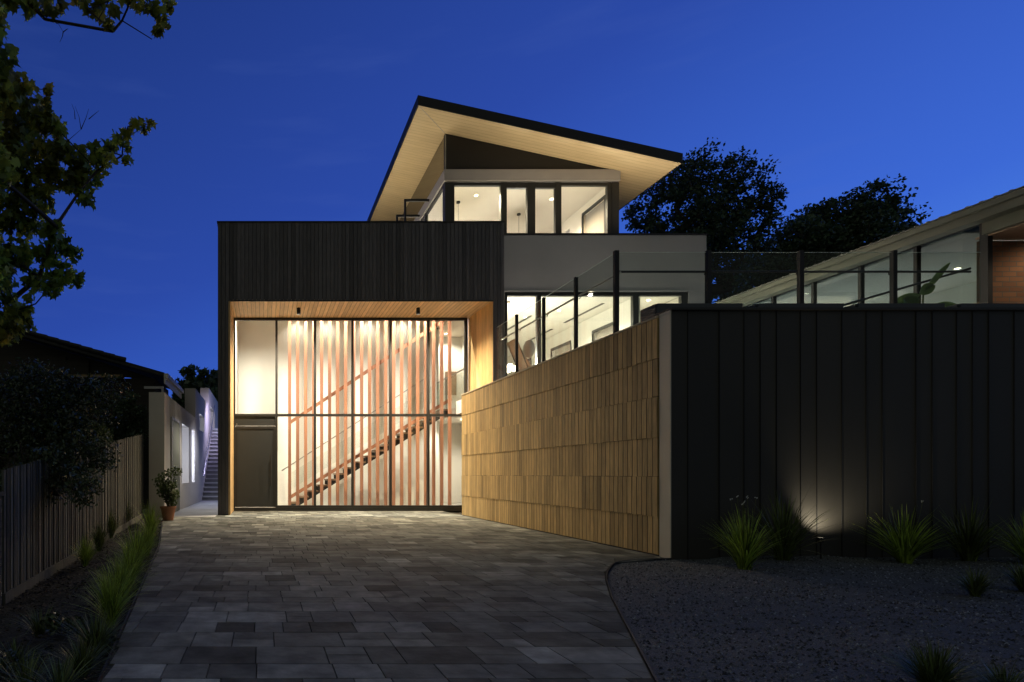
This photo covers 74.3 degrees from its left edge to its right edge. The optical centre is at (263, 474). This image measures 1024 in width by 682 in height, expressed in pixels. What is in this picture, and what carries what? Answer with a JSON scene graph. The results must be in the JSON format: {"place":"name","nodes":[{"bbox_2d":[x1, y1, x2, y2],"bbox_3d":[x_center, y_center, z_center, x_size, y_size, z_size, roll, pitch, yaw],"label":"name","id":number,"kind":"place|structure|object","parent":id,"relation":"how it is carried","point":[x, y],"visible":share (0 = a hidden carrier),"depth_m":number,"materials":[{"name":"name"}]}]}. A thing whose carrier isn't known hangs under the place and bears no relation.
{"place":"outdoors","nodes":[
{"label":"outdoors","id":0,"kind":"place"},
{"bbox_2d":[174,501,217,516],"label":"side path","id":1,"kind":"structure","parent":0,"point":[204,509],"depth_m":17.70,"materials":[{"name":"concrete"}]},
{"bbox_2d":[202,405,217,500],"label":"concrete stairs","id":2,"kind":"structure","parent":1,"relation":"on","point":[210,491],"depth_m":26.13,"materials":[{"name":"concrete"}]},
{"bbox_2d":[1,509,653,674],"bbox_3d":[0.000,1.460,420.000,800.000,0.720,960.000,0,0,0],"label":"ground","id":3,"kind":"structure","parent":0,"point":[458,512],"depth_m":9.03,"materials":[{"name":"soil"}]},
{"bbox_2d":[0,492,4,606],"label":"fence post","id":4,"kind":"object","parent":3,"relation":"on","point":[2,494],"depth_m":6.96,"materials":[{"name":"wood"}]},
{"bbox_2d":[0,356,133,512],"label":"overhanging shrub","id":5,"kind":"object","parent":3,"relation":"on","point":[55,422],"visible":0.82,"depth_m":8.77,"materials":[{"name":"green plant"}]},
{"bbox_2d":[2,434,143,605],"bbox_3d":[-3.062,0.325,11.090,0.215,2.618,8.120,0,0,0],"label":"paling fence","id":6,"kind":"object","parent":3,"relation":"on","point":[38,535],"visible":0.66,"depth_m":8.54,"materials":[{"name":"wood"}]},
{"bbox_2d":[0,517,161,681],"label":"garden bed","id":7,"kind":"object","parent":3,"relation":"on","point":[36,641],"visible":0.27,"depth_m":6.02,"materials":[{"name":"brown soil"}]},
{"bbox_2d":[0,649,39,681],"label":"leafy groundcover","id":8,"kind":"object","parent":7,"relation":"on","point":[10,657],"visible":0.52,"depth_m":3.52,"materials":[{"name":"green plant"}]},
{"bbox_2d":[0,636,55,670],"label":"grass tuft","id":9,"kind":"object","parent":7,"relation":"on","point":[14,642],"visible":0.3,"depth_m":3.92,"materials":[{"name":"green plant"}]},
{"bbox_2d":[0,646,70,681],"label":"grass tuft","id":10,"kind":"object","parent":7,"relation":"on","point":[30,671],"visible":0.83,"depth_m":3.22,"materials":[{"name":"green plant"}]},
{"bbox_2d":[1,605,74,635],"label":"grass tuft","id":11,"kind":"object","parent":7,"relation":"on","point":[36,629],"visible":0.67,"depth_m":4.74,"materials":[{"name":"green plant"}]},
{"bbox_2d":[2,651,121,681],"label":"grass tuft","id":12,"kind":"object","parent":7,"relation":"on","point":[63,675],"visible":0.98,"depth_m":3.04,"materials":[{"name":"green plant"}]},
{"bbox_2d":[40,612,86,635],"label":"leafy groundcover","id":13,"kind":"object","parent":7,"relation":"on","point":[52,625],"visible":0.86,"depth_m":4.41,"materials":[{"name":"green plant"}]},
{"bbox_2d":[38,632,123,678],"bbox_3d":[-0.955,0.960,3.301,0.509,0.254,0.640,0,0,-22],"label":"grass tuft","id":14,"kind":"object","parent":7,"relation":"on","point":[81,655],"visible":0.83,"depth_m":3.27,"materials":[{"name":"green plant"}]},
{"bbox_2d":[66,535,107,565],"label":"grass tuft","id":15,"kind":"object","parent":7,"relation":"on","point":[86,555],"visible":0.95,"depth_m":8.82,"materials":[{"name":"green plant"}]},
{"bbox_2d":[86,519,115,551],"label":"grass tuft","id":16,"kind":"object","parent":7,"relation":"on","point":[99,540],"visible":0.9,"depth_m":10.24,"materials":[{"name":"green plant"}]},
{"bbox_2d":[57,563,149,627],"bbox_3d":[-1.112,0.845,4.350,0.685,0.479,0.693,0,0,0],"label":"grass tuft","id":17,"kind":"object","parent":7,"relation":"on","point":[109,599],"visible":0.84,"depth_m":4.32,"materials":[{"name":"green plant"}]},
{"bbox_2d":[38,606,175,662],"bbox_3d":[-0.939,0.936,3.754,0.922,0.302,0.850,0,0,-40],"label":"grass tuft","id":18,"kind":"object","parent":7,"relation":"on","point":[100,631],"visible":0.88,"depth_m":3.73,"materials":[{"name":"green plant"}]},
{"bbox_2d":[79,552,155,601],"bbox_3d":[-1.170,0.863,5.156,1.004,0.453,0.819,0,0,16],"label":"grass tuft","id":19,"kind":"object","parent":7,"relation":"on","point":[122,574],"visible":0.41,"depth_m":5.15,"materials":[{"name":"green plant"}]},
{"bbox_2d":[99,538,165,584],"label":"grass tuft","id":20,"kind":"object","parent":7,"relation":"on","point":[131,560],"visible":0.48,"depth_m":6.04,"materials":[{"name":"green plant"}]},
{"bbox_2d":[105,523,184,564],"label":"grass tuft","id":21,"kind":"object","parent":7,"relation":"on","point":[136,543],"visible":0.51,"depth_m":7.14,"materials":[{"name":"green plant"}]},
{"bbox_2d":[127,520,165,555],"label":"grass tuft","id":22,"kind":"object","parent":7,"relation":"on","point":[150,537],"visible":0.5,"depth_m":8.13,"materials":[{"name":"green plant"}]},
{"bbox_2d":[132,499,168,539],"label":"grass tuft","id":23,"kind":"object","parent":7,"relation":"on","point":[149,517],"visible":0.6,"depth_m":9.84,"materials":[{"name":"green plant"}]},
{"bbox_2d":[0,0,176,346],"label":"maple tree","id":24,"kind":"object","parent":3,"relation":"on","point":[27,124],"visible":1,"depth_m":6.20,"materials":[{"name":"green plant"}]},
{"bbox_2d":[0,330,183,508],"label":"neighbour house","id":25,"kind":"structure","parent":3,"relation":"on","point":[82,360],"depth_m":18.60,"materials":[{"name":"tile"}]},
{"bbox_2d":[59,375,123,430],"bbox_3d":[-5.125,-2.100,18.450,1.850,1.700,0.500,0,0,0],"label":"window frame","id":26,"kind":"structure","parent":25,"relation":"in","point":[84,376],"depth_m":18.25,"materials":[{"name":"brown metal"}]},
{"bbox_2d":[76,421,113,443],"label":"leafy bush","id":27,"kind":"object","parent":3,"relation":"on","point":[103,433],"visible":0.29,"depth_m":14.09,"materials":[{"name":"green plant"}]},
{"bbox_2d":[106,508,128,537],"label":"grass tuft","id":28,"kind":"object","parent":3,"relation":"on","point":[112,527],"visible":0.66,"depth_m":11.80,"materials":[{"name":"green plant"}]},
{"bbox_2d":[98,391,148,445],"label":"evergreen shrub","id":29,"kind":"object","parent":3,"relation":"on","point":[118,433],"visible":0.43,"depth_m":17.12,"materials":[{"name":"green plant"}]},
{"bbox_2d":[125,501,135,520],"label":"grass tuft","id":30,"kind":"object","parent":3,"relation":"on","point":[129,512],"visible":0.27,"depth_m":13.38,"materials":[{"name":"green plant"}]},
{"bbox_2d":[149,388,217,516],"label":"passage wall","id":31,"kind":"structure","parent":3,"relation":"on","point":[179,435],"depth_m":18.54,"materials":[{"name":"white paint"}]},
{"bbox_2d":[170,363,217,408],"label":"tree","id":32,"kind":"object","parent":3,"relation":"on","point":[200,380],"visible":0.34,"depth_m":41.19,"materials":[{"name":"green plant"}]},
{"bbox_2d":[97,520,670,681],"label":"driveway edging","id":33,"kind":"object","parent":3,"relation":"on","point":[654,677],"visible":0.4,"depth_m":4.36,"materials":[{"name":"black metal"}]},
{"bbox_2d":[217,95,707,514],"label":"modern house","id":34,"kind":"structure","parent":3,"relation":"on","point":[351,384],"depth_m":17.56,"materials":[{"name":"black wood"}]},
{"bbox_2d":[235,416,274,506],"bbox_3d":[-0.238,-0.353,17.517,1.141,2.586,0.146,0,0,0],"label":"front door","id":35,"kind":"structure","parent":34,"relation":"in","point":[254,435],"depth_m":17.53,"materials":[{"name":"grey wood"}]},
{"bbox_2d":[234,318,466,510],"bbox_3d":[2.503,-1.704,17.560,6.753,5.508,0.130,0,0,0],"label":"entry window frame","id":36,"kind":"structure","parent":34,"relation":"in","point":[352,507],"depth_m":17.50,"materials":[{"name":"black metal"}]},
{"bbox_2d":[421,183,443,220],"bbox_3d":[5.360,-7.368,21.812,0.100,2.436,7.375,0,0,0],"label":"side window frame","id":37,"kind":"structure","parent":34,"relation":"in","point":[425,218],"depth_m":19.16,"materials":[{"name":"black metal"}]},
{"bbox_2d":[507,364,514,372],"bbox_3d":[7.244,-2.663,18.198,0.530,1.245,0.323,0,0,0],"label":"globe lamp","id":38,"kind":"object","parent":34,"relation":"on","point":[510,367],"visible":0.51,"depth_m":18.14,"materials":[{"name":"white glass"}]},
{"bbox_2d":[444,182,618,232],"bbox_3d":[7.863,-7.350,18.060,5.100,2.400,0.120,0,0,0],"label":"upper window frame","id":39,"kind":"structure","parent":34,"relation":"in","point":[611,189],"depth_m":18.00,"materials":[{"name":"black metal"}]},
{"bbox_2d":[551,340,570,357],"bbox_3d":[10.434,-3.350,21.590,0.029,2.400,1.460,0,0,0],"label":"side window frame","id":40,"kind":"structure","parent":34,"relation":"in","point":[568,342],"depth_m":21.50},
{"bbox_2d":[581,195,604,232],"bbox_3d":[10.270,-7.260,19.080,0.100,2.220,1.360,0,0,0],"label":"side window frame","id":41,"kind":"structure","parent":34,"relation":"in","point":[595,219],"depth_m":19.09,"materials":[{"name":"grey metal"}]},
{"bbox_2d":[504,292,687,376],"bbox_3d":[9.214,-3.525,17.080,5.065,3.030,0.120,0,0,0],"label":"living window frame","id":42,"kind":"structure","parent":34,"relation":"in","point":[682,296],"depth_m":17.02,"materials":[{"name":"black metal"}]},
{"bbox_2d":[592,322,612,341],"bbox_3d":[10.434,-3.350,18.890,0.029,2.400,1.260,0,0,0],"label":"side window frame","id":43,"kind":"structure","parent":34,"relation":"in","point":[610,324],"depth_m":18.95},
{"bbox_2d":[461,316,658,554],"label":"timber clad wall","id":44,"kind":"structure","parent":3,"relation":"on","point":[566,444],"depth_m":9.97,"materials":[{"name":"brown wood"}]},
{"bbox_2d":[498,254,620,372],"bbox_3d":[5.292,-2.675,11.505,0.133,1.270,4.630,0,0,0],"label":"glass balustrade","id":45,"kind":"object","parent":44,"relation":"on","point":[575,299],"visible":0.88,"depth_m":11.49,"materials":[{"name":"black metal"}]},
{"bbox_2d":[621,137,799,295],"bbox_3d":[20.884,-7.023,29.035,7.430,16.768,5.483,0,0,0],"label":"tree","id":46,"kind":"object","parent":3,"relation":"on","point":[716,221],"visible":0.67,"depth_m":28.16,"materials":[{"name":"green plant"}]},
{"bbox_2d":[817,537,824,558],"bbox_3d":[6.766,0.925,7.460,0.070,0.310,0.068,0,0,0],"label":"garden spotlight","id":47,"kind":"object","parent":3,"relation":"on","point":[821,538],"visible":0.9,"depth_m":7.45,"materials":[{"name":"black metal"}]},
{"bbox_2d":[712,173,932,306],"bbox_3d":[34.597,-8.367,37.821,13.175,19.478,7.156,0,0,0],"label":"tree","id":48,"kind":"object","parent":3,"relation":"on","point":[867,218],"visible":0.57,"depth_m":36.33,"materials":[{"name":"green plant"}]},
{"bbox_2d":[654,307,1023,559],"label":"zinc clad wall","id":49,"kind":"structure","parent":3,"relation":"on","point":[853,416],"depth_m":7.70,"materials":[{"name":"black metal"}]},
{"bbox_2d":[640,303,742,321],"bbox_3d":[5.712,-2.159,8.225,1.138,0.153,0.370,0,0,0],"label":"planter box","id":50,"kind":"object","parent":49,"relation":"on","point":[649,312],"visible":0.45,"depth_m":8.04,"materials":[{"name":"metal"}]},
{"bbox_2d":[748,303,843,306],"bbox_3d":[7.033,-2.159,8.225,1.138,0.153,0.370,0,0,0],"label":"planter box","id":51,"kind":"object","parent":49,"relation":"on","point":[799,305],"visible":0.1,"depth_m":8.04,"materials":[{"name":"metal"}]},
{"bbox_2d":[847,303,944,306],"bbox_3d":[8.349,-2.159,8.225,1.148,0.153,0.370,0,0,0],"label":"planter box","id":52,"kind":"object","parent":49,"relation":"on","point":[899,305],"visible":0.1,"depth_m":8.04,"materials":[{"name":"metal"}]},
{"bbox_2d":[947,303,1023,306],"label":"planter box","id":53,"kind":"object","parent":49,"relation":"on","point":[990,305],"visible":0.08,"depth_m":8.04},
{"bbox_2d":[101,511,661,681],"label":"driveway","id":54,"kind":"structure","parent":0,"point":[338,596],"depth_m":4.95,"materials":[{"name":"grey stone"}]},
{"bbox_2d":[152,466,182,520],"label":"potted shrub","id":55,"kind":"object","parent":54,"relation":"on","point":[172,497],"visible":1,"depth_m":13.84,"materials":[{"name":"green plant"}]},
{"bbox_2d":[456,400,460,413],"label":"terrace","id":56,"kind":"structure","parent":0,"point":[458,407],"depth_m":16.78,"materials":[{"name":"concrete"}]},
{"bbox_2d":[507,339,534,370],"bbox_3d":[6.664,-2.676,15.400,1.008,1.348,0.600,0,0,0],"label":"lounge chair","id":57,"kind":"object","parent":56,"relation":"on","point":[528,351],"visible":0.59,"depth_m":15.31,"materials":[{"name":"brown wood"}]},
{"bbox_2d":[613,250,979,332],"bbox_3d":[7.945,-2.667,9.178,5.453,1.315,0.117,0,0,0],"label":"glass balustrade","id":58,"kind":"object","parent":56,"relation":"on","point":[893,272],"visible":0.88,"depth_m":9.15,"materials":[{"name":"black metal"}]},
{"bbox_2d":[844,267,970,305],"bbox_3d":[9.756,-2.839,9.900,3.269,0.983,0.036,0,0,0],"label":"stair handrail","id":59,"kind":"object","parent":56,"relation":"on","point":[900,288],"visible":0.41,"depth_m":9.89,"materials":[{"name":"black metal"}]},
{"bbox_2d":[898,262,954,306],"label":"paddle leaf plant","id":60,"kind":"object","parent":56,"relation":"on","point":[927,288],"visible":0.27,"depth_m":9.56,"materials":[{"name":"green plant"}]},
{"bbox_2d":[0,0,1023,396],"label":"sky","id":61,"kind":"structure","parent":0,"point":[263,110],"materials":[{"name":"blue"}]},
{"bbox_2d":[608,555,1023,681],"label":"gravel garden","id":62,"kind":"object","parent":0,"point":[777,607],"visible":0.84,"depth_m":4.48,"materials":[{"name":"grey gravel"}]},
{"bbox_2d":[700,495,805,569],"bbox_3d":[5.293,0.642,6.632,1.034,0.823,1.346,0,0,0],"label":"strap leaf clump","id":63,"kind":"object","parent":62,"relation":"on","point":[742,548],"visible":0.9,"depth_m":6.69,"materials":[{"name":"green plant"}]},
{"bbox_2d":[705,487,844,560],"bbox_3d":[6.047,0.578,7.246,1.665,0.924,1.608,0,0,0],"label":"strap leaf clump","id":64,"kind":"object","parent":62,"relation":"on","point":[785,550],"visible":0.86,"depth_m":7.28,"materials":[{"name":"green plant"}]},
{"bbox_2d":[849,500,962,563],"bbox_3d":[7.639,0.685,7.323,1.295,0.756,1.214,0,0,30],"label":"strap leaf clump","id":65,"kind":"object","parent":62,"relation":"on","point":[907,549],"visible":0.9,"depth_m":7.21,"materials":[{"name":"green plant"}]},
{"bbox_2d":[851,635,1012,681],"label":"strap leaf clump","id":66,"kind":"object","parent":62,"relation":"on","point":[930,668],"visible":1,"depth_m":2.93,"materials":[{"name":"green plant"}]},
{"bbox_2d":[923,496,1020,560],"bbox_3d":[8.549,0.644,7.324,1.425,0.809,1.486,0,0,19],"label":"strap leaf clump","id":67,"kind":"object","parent":62,"relation":"on","point":[969,546],"visible":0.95,"depth_m":7.34,"materials":[{"name":"green plant"}]},
{"bbox_2d":[936,564,1013,596],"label":"strap leaf clump","id":68,"kind":"object","parent":62,"relation":"on","point":[978,586],"visible":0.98,"depth_m":5.27,"materials":[{"name":"green plant"}]},
{"bbox_2d":[953,660,1023,681],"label":"strap leaf clump","id":69,"kind":"object","parent":62,"relation":"on","point":[1004,676],"visible":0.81,"depth_m":2.85,"materials":[{"name":"green plant"}]},
{"bbox_2d":[979,508,1023,562],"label":"strap leaf clump","id":70,"kind":"object","parent":62,"relation":"on","point":[1019,549],"visible":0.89,"depth_m":7.25,"materials":[{"name":"green plant"}]},
{"bbox_2d":[988,560,1023,591],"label":"strap leaf clump","id":71,"kind":"object","parent":62,"relation":"on","point":[1017,579],"visible":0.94,"depth_m":5.49,"materials":[{"name":"green plant"}]},
{"bbox_2d":[716,186,1023,306],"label":"glazed wing","id":72,"kind":"structure","parent":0,"point":[991,230],"depth_m":11.51,"materials":[{"name":"grey glass"}]}
]}

